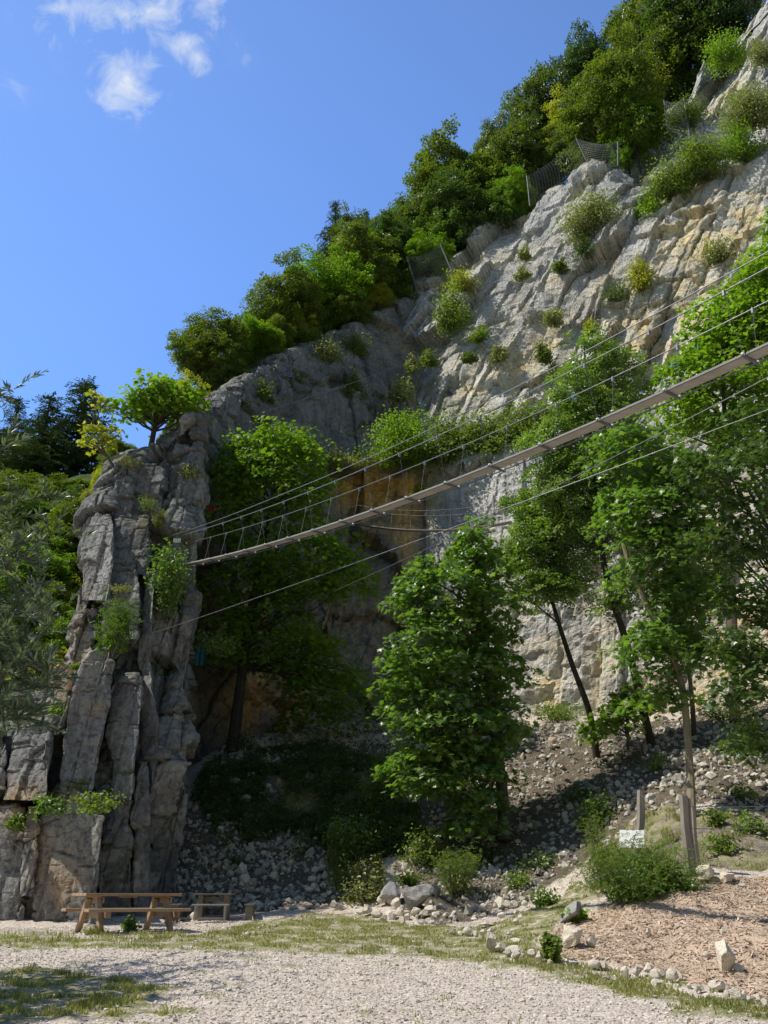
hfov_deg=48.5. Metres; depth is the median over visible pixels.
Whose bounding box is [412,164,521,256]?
broadleaf tree
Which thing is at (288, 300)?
broadleaf tree
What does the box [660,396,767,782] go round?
maple tree
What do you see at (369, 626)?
cove rock face
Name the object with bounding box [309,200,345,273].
spruce tree
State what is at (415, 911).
stone
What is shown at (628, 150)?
broadleaf tree
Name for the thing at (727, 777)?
scree block
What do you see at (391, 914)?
stone
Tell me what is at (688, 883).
bush
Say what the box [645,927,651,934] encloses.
stone
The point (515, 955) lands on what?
stone
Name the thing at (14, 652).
willow tree
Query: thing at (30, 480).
broadleaf tree
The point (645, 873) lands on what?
bush
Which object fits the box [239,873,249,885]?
scree block
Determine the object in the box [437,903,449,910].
boulder
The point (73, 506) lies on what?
broadleaf tree
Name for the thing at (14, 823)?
bush
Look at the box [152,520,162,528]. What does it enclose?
grass tuft
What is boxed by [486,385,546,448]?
bush
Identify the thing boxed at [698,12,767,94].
hillside
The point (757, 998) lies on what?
stone
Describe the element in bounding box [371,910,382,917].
stone
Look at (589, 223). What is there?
bush
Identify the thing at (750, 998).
stone
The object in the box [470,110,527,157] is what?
broadleaf tree
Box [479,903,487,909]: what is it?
stone
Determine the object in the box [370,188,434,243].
broadleaf tree
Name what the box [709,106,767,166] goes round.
bush
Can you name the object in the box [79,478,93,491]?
broadleaf tree
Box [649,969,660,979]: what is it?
stone
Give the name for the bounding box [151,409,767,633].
steel cable
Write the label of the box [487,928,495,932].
stone
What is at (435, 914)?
stone
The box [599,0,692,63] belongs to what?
broadleaf tree
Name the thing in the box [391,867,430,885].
bush
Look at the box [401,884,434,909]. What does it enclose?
boulder
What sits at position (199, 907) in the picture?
picnic table
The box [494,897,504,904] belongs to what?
stone
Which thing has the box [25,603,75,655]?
broadleaf tree
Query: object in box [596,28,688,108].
broadleaf tree
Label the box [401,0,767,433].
rock face
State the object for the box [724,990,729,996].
stone
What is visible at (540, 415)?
bush
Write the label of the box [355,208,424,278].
broadleaf tree
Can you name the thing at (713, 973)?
bark mulch
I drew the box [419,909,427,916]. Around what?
stone
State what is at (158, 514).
grass tuft
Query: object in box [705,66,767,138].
bush
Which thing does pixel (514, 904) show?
stone
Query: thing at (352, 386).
bush
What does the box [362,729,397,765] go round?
bush
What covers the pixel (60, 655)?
broadleaf tree
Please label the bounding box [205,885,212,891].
scree block
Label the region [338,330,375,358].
bush
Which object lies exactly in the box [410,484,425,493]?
bush
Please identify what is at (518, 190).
broadleaf tree
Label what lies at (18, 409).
spruce tree
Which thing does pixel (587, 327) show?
bush
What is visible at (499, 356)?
bush
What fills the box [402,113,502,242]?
broadleaf tree
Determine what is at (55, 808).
bush
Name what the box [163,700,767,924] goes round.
scree
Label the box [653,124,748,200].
bush
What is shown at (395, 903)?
stone
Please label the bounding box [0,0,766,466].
sky
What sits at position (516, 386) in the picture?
steel cable
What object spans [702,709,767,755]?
bush
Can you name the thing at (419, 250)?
broadleaf tree
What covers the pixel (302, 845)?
scree block
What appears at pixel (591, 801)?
bush
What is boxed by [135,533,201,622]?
bush
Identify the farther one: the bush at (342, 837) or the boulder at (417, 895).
the bush at (342, 837)
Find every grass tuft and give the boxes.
[78,489,94,498]
[104,583,135,593]
[113,453,143,468]
[136,495,163,513]
[150,508,169,520]
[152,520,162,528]
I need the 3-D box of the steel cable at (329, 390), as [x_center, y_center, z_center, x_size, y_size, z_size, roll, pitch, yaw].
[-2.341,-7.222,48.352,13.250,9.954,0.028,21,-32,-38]
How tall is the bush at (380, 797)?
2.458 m
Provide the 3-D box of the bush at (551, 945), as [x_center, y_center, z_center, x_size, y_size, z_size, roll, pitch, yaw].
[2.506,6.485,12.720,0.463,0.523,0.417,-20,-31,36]
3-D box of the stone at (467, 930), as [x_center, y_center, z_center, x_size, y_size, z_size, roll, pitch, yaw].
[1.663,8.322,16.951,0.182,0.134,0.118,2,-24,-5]
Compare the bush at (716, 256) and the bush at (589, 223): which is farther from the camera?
the bush at (589, 223)
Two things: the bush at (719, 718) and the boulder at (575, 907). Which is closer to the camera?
the boulder at (575, 907)
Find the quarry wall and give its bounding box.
[420,358,767,717]
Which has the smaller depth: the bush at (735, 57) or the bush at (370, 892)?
the bush at (370, 892)
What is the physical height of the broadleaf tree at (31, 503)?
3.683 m
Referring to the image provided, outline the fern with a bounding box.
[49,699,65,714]
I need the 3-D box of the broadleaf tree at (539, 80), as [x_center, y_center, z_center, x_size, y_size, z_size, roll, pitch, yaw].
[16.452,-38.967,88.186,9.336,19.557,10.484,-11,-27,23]
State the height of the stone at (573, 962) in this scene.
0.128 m
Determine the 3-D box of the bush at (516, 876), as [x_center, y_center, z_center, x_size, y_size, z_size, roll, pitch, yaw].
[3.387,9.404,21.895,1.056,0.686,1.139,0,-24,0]
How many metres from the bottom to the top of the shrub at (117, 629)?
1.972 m
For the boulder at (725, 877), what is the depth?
16.86 m
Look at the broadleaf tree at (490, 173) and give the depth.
74.89 m
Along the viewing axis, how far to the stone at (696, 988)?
10.28 m
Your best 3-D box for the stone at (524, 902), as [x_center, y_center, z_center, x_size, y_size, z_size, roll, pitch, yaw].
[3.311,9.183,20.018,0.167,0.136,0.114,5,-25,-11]
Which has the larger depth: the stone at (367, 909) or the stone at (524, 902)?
the stone at (367, 909)
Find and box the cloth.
[194,645,206,666]
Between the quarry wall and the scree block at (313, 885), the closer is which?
the scree block at (313, 885)
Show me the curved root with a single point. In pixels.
(70, 684)
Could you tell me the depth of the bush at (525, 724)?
32.55 m
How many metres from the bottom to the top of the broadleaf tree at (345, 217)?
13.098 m
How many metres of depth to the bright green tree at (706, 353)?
35.30 m
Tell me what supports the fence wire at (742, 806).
attached to the fence post at (685, 816)
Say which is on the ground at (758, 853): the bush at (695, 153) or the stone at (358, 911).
the stone at (358, 911)
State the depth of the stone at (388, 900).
22.06 m
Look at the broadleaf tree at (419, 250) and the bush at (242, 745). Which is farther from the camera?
the broadleaf tree at (419, 250)
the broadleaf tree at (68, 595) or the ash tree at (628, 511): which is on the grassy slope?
the broadleaf tree at (68, 595)
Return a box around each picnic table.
[61,893,190,931]
[170,894,255,920]
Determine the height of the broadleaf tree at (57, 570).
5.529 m
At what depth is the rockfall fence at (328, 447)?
46.69 m
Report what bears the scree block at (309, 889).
on the ground at (758, 853)
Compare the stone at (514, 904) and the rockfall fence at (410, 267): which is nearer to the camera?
the stone at (514, 904)
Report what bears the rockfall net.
attached to the rock face at (732, 202)
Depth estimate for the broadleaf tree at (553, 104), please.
79.61 m
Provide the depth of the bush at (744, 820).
19.70 m
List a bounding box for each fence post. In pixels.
[634,790,644,854]
[678,795,697,876]
[691,807,700,866]
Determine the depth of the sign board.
19.11 m
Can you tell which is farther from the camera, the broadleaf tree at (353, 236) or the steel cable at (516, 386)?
the broadleaf tree at (353, 236)
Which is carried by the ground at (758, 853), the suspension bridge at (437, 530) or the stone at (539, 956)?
the stone at (539, 956)
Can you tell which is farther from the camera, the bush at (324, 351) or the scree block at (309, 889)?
the bush at (324, 351)
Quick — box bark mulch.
[538,875,767,999]
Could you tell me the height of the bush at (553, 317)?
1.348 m
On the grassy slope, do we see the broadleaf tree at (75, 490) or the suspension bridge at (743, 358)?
the broadleaf tree at (75, 490)
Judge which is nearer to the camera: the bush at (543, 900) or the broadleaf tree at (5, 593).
the bush at (543, 900)
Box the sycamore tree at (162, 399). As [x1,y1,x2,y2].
[100,367,214,446]
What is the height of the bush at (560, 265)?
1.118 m
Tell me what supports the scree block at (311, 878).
on the scree
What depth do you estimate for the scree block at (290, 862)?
25.51 m
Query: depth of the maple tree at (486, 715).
26.53 m
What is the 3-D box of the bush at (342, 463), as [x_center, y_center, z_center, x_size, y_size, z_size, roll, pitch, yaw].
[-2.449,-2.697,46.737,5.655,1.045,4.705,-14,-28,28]
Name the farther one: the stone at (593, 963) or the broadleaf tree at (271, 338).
the broadleaf tree at (271, 338)
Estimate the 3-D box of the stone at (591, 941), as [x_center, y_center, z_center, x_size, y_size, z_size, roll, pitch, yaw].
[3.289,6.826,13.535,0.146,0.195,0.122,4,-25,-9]
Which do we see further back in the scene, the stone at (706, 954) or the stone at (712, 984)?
the stone at (706, 954)
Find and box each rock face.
[187,441,437,766]
[197,290,426,515]
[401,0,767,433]
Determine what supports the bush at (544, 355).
on the rock face at (732, 202)
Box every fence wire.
[688,806,767,806]
[690,827,767,828]
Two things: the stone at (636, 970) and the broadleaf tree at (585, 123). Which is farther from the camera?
the broadleaf tree at (585, 123)
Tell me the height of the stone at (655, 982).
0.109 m
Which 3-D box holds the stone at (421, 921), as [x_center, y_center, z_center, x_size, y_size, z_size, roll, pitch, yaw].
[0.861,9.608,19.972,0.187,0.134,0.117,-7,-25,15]
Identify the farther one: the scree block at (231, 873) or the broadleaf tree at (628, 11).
the broadleaf tree at (628, 11)
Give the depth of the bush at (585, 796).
26.37 m
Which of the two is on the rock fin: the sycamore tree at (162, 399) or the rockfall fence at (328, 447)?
the sycamore tree at (162, 399)
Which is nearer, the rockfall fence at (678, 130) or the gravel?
the gravel
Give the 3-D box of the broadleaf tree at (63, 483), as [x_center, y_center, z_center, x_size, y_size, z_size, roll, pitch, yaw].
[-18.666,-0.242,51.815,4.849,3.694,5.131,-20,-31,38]
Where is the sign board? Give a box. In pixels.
[619,830,644,847]
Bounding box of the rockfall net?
[432,159,649,360]
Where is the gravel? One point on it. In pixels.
(299, 991)
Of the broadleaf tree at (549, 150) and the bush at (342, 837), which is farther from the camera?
the broadleaf tree at (549, 150)
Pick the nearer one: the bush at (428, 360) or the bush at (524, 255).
the bush at (428, 360)
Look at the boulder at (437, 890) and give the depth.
22.03 m
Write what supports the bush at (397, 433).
on the cove rock face at (369, 626)
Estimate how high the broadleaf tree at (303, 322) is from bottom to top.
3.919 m
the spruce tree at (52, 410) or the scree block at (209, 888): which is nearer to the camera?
the scree block at (209, 888)
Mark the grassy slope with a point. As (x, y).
(87, 476)
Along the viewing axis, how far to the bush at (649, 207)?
54.92 m
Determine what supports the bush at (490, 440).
on the quarry wall
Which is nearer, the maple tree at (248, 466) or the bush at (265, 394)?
the maple tree at (248, 466)
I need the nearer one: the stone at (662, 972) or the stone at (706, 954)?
the stone at (662, 972)
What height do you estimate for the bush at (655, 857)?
1.618 m
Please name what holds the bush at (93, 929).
on the ground at (758, 853)
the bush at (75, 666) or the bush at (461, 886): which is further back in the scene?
the bush at (75, 666)
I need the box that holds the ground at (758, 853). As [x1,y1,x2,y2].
[0,697,767,1023]
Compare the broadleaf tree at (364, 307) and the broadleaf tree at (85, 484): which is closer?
the broadleaf tree at (85, 484)
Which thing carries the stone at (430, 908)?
on the ground at (758, 853)
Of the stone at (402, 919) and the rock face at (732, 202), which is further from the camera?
the rock face at (732, 202)
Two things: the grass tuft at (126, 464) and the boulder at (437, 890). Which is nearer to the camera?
the boulder at (437, 890)
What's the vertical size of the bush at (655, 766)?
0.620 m
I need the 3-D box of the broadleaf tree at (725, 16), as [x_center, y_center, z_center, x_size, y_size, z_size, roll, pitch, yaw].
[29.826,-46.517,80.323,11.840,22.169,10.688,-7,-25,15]
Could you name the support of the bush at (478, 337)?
on the rock face at (732, 202)
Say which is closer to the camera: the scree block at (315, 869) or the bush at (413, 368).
the scree block at (315, 869)
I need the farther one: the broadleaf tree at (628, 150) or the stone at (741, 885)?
the broadleaf tree at (628, 150)
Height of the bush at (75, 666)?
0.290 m
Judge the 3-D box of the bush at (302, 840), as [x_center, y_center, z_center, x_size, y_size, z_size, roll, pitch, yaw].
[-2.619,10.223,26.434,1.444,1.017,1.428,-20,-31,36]
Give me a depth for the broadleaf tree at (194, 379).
42.79 m
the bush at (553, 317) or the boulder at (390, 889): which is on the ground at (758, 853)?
the boulder at (390, 889)
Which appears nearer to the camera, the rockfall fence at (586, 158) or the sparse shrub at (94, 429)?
the sparse shrub at (94, 429)
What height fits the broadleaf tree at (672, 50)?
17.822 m
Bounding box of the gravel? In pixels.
[0,858,764,1023]
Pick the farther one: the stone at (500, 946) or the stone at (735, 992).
the stone at (500, 946)
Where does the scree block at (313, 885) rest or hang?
on the scree
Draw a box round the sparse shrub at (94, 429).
[75,389,127,466]
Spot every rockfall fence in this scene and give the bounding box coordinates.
[315,443,346,462]
[406,243,452,290]
[526,137,618,205]
[663,98,690,136]
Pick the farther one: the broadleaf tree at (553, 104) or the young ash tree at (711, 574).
the broadleaf tree at (553, 104)
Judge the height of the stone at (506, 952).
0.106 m
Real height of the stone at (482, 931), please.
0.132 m
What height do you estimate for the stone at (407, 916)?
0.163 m
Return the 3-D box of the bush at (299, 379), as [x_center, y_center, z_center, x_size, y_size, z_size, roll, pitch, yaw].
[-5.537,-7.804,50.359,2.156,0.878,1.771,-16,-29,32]
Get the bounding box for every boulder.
[379,881,400,903]
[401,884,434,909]
[431,884,440,897]
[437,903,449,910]
[486,931,495,951]
[560,901,581,924]
[562,925,582,948]
[695,864,714,879]
[715,940,735,971]
[718,872,734,883]
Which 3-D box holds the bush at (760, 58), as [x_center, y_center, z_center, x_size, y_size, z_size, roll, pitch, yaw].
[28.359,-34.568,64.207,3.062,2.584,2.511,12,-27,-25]
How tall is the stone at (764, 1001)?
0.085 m
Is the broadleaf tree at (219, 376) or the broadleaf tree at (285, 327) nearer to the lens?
the broadleaf tree at (219, 376)
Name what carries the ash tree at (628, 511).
on the ground at (758, 853)
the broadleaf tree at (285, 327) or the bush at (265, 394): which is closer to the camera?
the bush at (265, 394)
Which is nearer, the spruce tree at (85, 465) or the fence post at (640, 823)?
the fence post at (640, 823)
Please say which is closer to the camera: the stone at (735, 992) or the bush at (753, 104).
the stone at (735, 992)
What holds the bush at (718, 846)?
on the ground at (758, 853)
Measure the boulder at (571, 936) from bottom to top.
0.348 m
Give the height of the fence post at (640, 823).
1.776 m
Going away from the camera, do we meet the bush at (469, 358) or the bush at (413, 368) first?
the bush at (469, 358)
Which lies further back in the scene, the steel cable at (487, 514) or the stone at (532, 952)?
the steel cable at (487, 514)
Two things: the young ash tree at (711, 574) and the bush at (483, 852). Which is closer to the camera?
the bush at (483, 852)
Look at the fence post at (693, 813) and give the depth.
18.39 m
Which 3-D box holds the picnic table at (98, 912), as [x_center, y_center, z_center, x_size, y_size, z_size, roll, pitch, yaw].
[-5.572,8.676,18.410,2.360,0.794,1.627,19,-31,-36]
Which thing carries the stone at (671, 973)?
on the ground at (758, 853)
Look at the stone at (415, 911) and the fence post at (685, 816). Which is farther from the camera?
the stone at (415, 911)
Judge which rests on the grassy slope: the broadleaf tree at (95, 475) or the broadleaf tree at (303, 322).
the broadleaf tree at (95, 475)
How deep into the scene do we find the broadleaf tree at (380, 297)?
61.42 m
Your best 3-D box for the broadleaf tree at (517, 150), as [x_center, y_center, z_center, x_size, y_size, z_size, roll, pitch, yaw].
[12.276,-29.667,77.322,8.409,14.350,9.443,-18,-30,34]
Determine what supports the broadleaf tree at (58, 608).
on the grassy slope
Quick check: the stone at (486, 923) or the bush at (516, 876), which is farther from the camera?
the bush at (516, 876)
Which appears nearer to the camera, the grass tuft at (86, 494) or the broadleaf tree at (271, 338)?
the grass tuft at (86, 494)
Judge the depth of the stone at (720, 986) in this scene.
10.28 m
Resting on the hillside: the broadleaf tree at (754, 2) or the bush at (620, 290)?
the broadleaf tree at (754, 2)
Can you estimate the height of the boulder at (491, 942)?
0.332 m
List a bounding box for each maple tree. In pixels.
[195,412,392,752]
[365,514,548,843]
[574,683,665,750]
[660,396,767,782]
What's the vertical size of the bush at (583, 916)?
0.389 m
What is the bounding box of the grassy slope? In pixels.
[0,474,92,710]
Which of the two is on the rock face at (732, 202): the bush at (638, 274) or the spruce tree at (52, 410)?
the bush at (638, 274)
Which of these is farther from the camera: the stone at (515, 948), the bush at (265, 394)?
the bush at (265, 394)
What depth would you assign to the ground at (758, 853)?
15.43 m
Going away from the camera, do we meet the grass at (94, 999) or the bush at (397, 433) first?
the grass at (94, 999)
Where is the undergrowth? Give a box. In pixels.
[190,737,427,857]
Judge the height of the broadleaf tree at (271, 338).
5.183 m
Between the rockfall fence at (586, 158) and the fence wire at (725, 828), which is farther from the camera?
the rockfall fence at (586, 158)
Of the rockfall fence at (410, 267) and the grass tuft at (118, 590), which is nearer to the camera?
the grass tuft at (118, 590)
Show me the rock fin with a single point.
(125, 720)
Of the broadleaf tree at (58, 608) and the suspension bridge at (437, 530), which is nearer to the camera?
the broadleaf tree at (58, 608)
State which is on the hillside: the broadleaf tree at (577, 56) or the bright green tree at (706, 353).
the broadleaf tree at (577, 56)
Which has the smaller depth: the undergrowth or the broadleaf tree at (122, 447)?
the undergrowth
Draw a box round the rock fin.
[0,338,338,924]
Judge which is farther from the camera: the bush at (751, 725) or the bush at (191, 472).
the bush at (191, 472)
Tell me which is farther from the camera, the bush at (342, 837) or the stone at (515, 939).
the bush at (342, 837)
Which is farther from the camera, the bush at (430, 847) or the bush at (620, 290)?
the bush at (620, 290)
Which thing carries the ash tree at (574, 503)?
on the ground at (758, 853)
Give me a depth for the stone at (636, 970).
11.45 m
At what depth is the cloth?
29.96 m
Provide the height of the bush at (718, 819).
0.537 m
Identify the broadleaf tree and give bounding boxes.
[0,467,47,503]
[0,472,66,518]
[0,493,55,529]
[0,510,55,559]
[0,535,82,599]
[0,559,26,614]
[0,578,73,645]
[9,642,67,682]
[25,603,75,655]
[36,490,84,562]
[38,472,92,491]
[49,484,84,518]
[56,556,82,589]
[57,574,82,608]
[79,463,103,499]
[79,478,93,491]
[95,438,138,473]
[165,305,253,392]
[175,367,211,412]
[201,347,254,388]
[227,313,286,364]
[237,247,331,344]
[252,313,299,351]
[282,239,377,333]
[289,311,319,343]
[315,219,418,306]
[322,285,374,330]
[325,200,374,256]
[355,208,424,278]
[363,278,397,310]
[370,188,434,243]
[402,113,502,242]
[402,224,456,289]
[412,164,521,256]
[441,144,536,214]
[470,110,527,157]
[479,110,565,209]
[484,165,538,221]
[494,54,570,185]
[529,121,577,184]
[540,80,581,175]
[551,20,677,177]
[558,17,612,112]
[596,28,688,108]
[597,81,670,179]
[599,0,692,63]
[634,9,724,106]
[637,0,762,94]
[711,0,765,31]
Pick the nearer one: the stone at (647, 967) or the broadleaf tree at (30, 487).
the stone at (647, 967)
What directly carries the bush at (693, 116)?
on the rock face at (732, 202)
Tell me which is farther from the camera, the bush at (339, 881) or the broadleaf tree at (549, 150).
the broadleaf tree at (549, 150)
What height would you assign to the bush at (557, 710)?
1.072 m
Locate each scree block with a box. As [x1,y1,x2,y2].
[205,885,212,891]
[227,870,234,876]
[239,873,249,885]
[287,859,293,866]
[296,842,304,851]
[305,886,313,891]
[308,875,315,881]
[310,882,317,888]
[311,866,320,873]
[550,846,556,851]
[724,775,731,780]
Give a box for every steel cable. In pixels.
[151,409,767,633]
[164,251,767,536]
[240,357,422,419]
[258,377,767,622]
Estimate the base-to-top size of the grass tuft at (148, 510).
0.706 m
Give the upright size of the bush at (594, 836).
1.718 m
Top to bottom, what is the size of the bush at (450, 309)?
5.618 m
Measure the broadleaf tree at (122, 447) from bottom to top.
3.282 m
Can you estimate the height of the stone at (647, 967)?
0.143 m
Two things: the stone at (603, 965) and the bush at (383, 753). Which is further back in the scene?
the bush at (383, 753)
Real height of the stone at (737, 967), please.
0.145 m
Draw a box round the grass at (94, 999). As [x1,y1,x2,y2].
[0,760,767,1023]
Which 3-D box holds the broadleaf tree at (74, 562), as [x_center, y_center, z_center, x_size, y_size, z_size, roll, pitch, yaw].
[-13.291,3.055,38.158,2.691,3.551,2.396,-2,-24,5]
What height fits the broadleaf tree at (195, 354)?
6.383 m
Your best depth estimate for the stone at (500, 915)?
19.07 m
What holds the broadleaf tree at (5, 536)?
on the grassy slope
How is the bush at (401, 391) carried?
on the rock face at (732, 202)
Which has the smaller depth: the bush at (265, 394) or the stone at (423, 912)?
the stone at (423, 912)
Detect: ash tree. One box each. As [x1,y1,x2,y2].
[494,487,612,758]
[511,322,686,745]
[577,402,735,816]
[637,540,747,735]
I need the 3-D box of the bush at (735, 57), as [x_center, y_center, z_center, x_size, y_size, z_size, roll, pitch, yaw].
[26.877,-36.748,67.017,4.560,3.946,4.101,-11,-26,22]
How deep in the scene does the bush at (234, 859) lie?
25.55 m
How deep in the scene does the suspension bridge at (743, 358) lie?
14.54 m
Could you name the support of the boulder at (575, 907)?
on the bark mulch
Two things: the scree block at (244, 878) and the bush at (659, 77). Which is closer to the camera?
the scree block at (244, 878)
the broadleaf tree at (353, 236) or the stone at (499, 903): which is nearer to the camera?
the stone at (499, 903)
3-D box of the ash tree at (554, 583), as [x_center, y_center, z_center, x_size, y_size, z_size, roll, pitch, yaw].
[6.100,3.538,30.488,4.378,10.131,3.748,0,-24,0]
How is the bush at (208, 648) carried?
on the rock fin
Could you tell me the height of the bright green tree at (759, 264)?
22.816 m
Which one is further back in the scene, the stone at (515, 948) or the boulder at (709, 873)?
the boulder at (709, 873)
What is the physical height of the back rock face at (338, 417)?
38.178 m
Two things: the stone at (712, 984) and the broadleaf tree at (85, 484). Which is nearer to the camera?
the stone at (712, 984)
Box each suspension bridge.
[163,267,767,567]
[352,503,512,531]
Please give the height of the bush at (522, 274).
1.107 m
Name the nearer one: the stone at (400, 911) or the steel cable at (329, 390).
the stone at (400, 911)
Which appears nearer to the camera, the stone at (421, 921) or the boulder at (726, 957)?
the boulder at (726, 957)
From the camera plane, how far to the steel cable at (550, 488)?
19.38 m
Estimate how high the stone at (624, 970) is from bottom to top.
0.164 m
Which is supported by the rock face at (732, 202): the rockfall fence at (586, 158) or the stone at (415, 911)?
the rockfall fence at (586, 158)
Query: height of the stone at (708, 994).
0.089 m
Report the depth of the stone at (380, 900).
22.10 m
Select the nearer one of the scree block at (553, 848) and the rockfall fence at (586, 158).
the scree block at (553, 848)
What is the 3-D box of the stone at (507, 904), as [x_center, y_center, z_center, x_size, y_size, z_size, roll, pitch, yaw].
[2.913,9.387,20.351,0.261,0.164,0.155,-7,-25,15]
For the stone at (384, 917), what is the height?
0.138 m
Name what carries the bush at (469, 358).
on the rock face at (732, 202)
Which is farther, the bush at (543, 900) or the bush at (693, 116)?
the bush at (693, 116)
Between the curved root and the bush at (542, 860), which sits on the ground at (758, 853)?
the bush at (542, 860)
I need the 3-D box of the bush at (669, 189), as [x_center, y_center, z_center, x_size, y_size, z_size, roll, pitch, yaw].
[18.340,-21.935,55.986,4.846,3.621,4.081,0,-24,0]
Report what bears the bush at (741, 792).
on the ground at (758, 853)
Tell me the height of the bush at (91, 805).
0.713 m
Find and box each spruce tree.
[0,375,130,482]
[0,391,88,481]
[0,395,31,474]
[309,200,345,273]
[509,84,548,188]
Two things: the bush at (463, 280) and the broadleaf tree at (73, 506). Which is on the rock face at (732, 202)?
the bush at (463, 280)
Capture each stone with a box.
[356,908,364,914]
[362,905,372,913]
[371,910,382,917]
[377,896,385,902]
[379,915,386,920]
[386,898,392,904]
[386,910,396,919]
[391,897,400,909]
[396,907,404,915]
[399,916,405,923]
[404,913,409,919]
[411,907,420,914]
[417,919,423,924]
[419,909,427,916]
[424,905,435,912]
[424,917,431,923]
[432,912,439,917]
[463,927,471,933]
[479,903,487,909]
[479,921,493,925]
[480,929,485,935]
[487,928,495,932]
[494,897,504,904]
[495,942,505,950]
[497,901,503,909]
[497,912,505,918]
[501,901,510,908]
[503,949,510,955]
[505,945,523,954]
[510,938,524,942]
[511,900,517,908]
[511,951,520,959]
[521,900,527,905]
[527,949,536,956]
[535,950,543,960]
[563,958,577,965]
[586,935,595,947]
[588,959,599,967]
[599,960,607,969]
[621,966,628,976]
[631,966,642,975]
[643,962,652,972]
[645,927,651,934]
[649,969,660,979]
[651,978,662,986]
[659,969,665,978]
[666,968,678,979]
[694,985,699,991]
[703,951,710,956]
[703,993,714,997]
[708,980,718,991]
[715,981,725,990]
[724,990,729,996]
[730,988,741,999]
[732,963,743,972]
[737,883,745,887]
[746,995,755,1001]
[754,994,760,1001]
[760,998,767,1005]
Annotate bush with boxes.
[0,812,28,831]
[25,791,71,823]
[61,788,126,816]
[70,661,81,670]
[79,925,107,935]
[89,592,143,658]
[119,913,144,931]
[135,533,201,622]
[177,462,203,479]
[190,622,244,658]
[214,731,262,749]
[225,848,251,867]
[255,375,278,405]
[274,826,323,855]
[293,372,312,385]
[297,444,390,477]
[309,332,346,365]
[309,808,389,868]
[315,856,366,891]
[331,853,389,904]
[336,366,369,403]
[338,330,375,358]
[344,397,442,479]
[345,748,409,819]
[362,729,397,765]
[383,823,459,868]
[385,374,415,409]
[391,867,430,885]
[397,399,482,475]
[403,352,421,374]
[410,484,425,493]
[417,348,441,368]
[422,841,488,897]
[426,268,481,338]
[437,263,481,295]
[440,404,521,461]
[460,350,480,364]
[460,832,505,862]
[462,324,498,350]
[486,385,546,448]
[487,343,508,365]
[498,864,537,889]
[505,710,533,739]
[511,264,533,283]
[514,844,560,868]
[515,244,531,261]
[521,395,552,429]
[524,695,594,722]
[525,885,560,906]
[532,337,558,367]
[534,927,563,962]
[538,303,575,328]
[543,818,725,902]
[546,177,643,247]
[547,780,599,801]
[550,258,573,274]
[556,907,590,922]
[567,786,620,828]
[570,232,602,263]
[576,807,619,878]
[579,315,599,335]
[589,849,671,902]
[595,276,639,305]
[620,253,659,294]
[629,184,664,220]
[630,145,704,204]
[633,853,714,893]
[638,52,674,104]
[638,752,673,772]
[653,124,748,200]
[658,81,714,138]
[690,699,765,722]
[695,19,755,82]
[696,231,738,263]
[698,805,733,826]
[698,829,738,854]
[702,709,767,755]
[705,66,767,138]
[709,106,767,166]
[711,779,761,800]
[731,809,767,834]
[744,34,767,75]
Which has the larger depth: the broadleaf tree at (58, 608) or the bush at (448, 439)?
the bush at (448, 439)
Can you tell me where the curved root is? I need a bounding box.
[51,663,73,689]
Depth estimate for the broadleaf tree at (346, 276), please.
59.34 m
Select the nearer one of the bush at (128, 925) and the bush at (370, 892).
the bush at (128, 925)
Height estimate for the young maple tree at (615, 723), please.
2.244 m
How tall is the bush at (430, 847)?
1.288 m
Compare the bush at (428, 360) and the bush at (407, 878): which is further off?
the bush at (428, 360)
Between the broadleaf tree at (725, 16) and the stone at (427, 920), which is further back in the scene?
the broadleaf tree at (725, 16)
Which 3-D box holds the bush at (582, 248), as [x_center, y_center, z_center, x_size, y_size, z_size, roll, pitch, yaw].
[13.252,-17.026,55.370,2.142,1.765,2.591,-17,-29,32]
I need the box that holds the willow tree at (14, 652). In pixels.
[0,370,98,734]
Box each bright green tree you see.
[638,264,767,722]
[720,206,767,364]

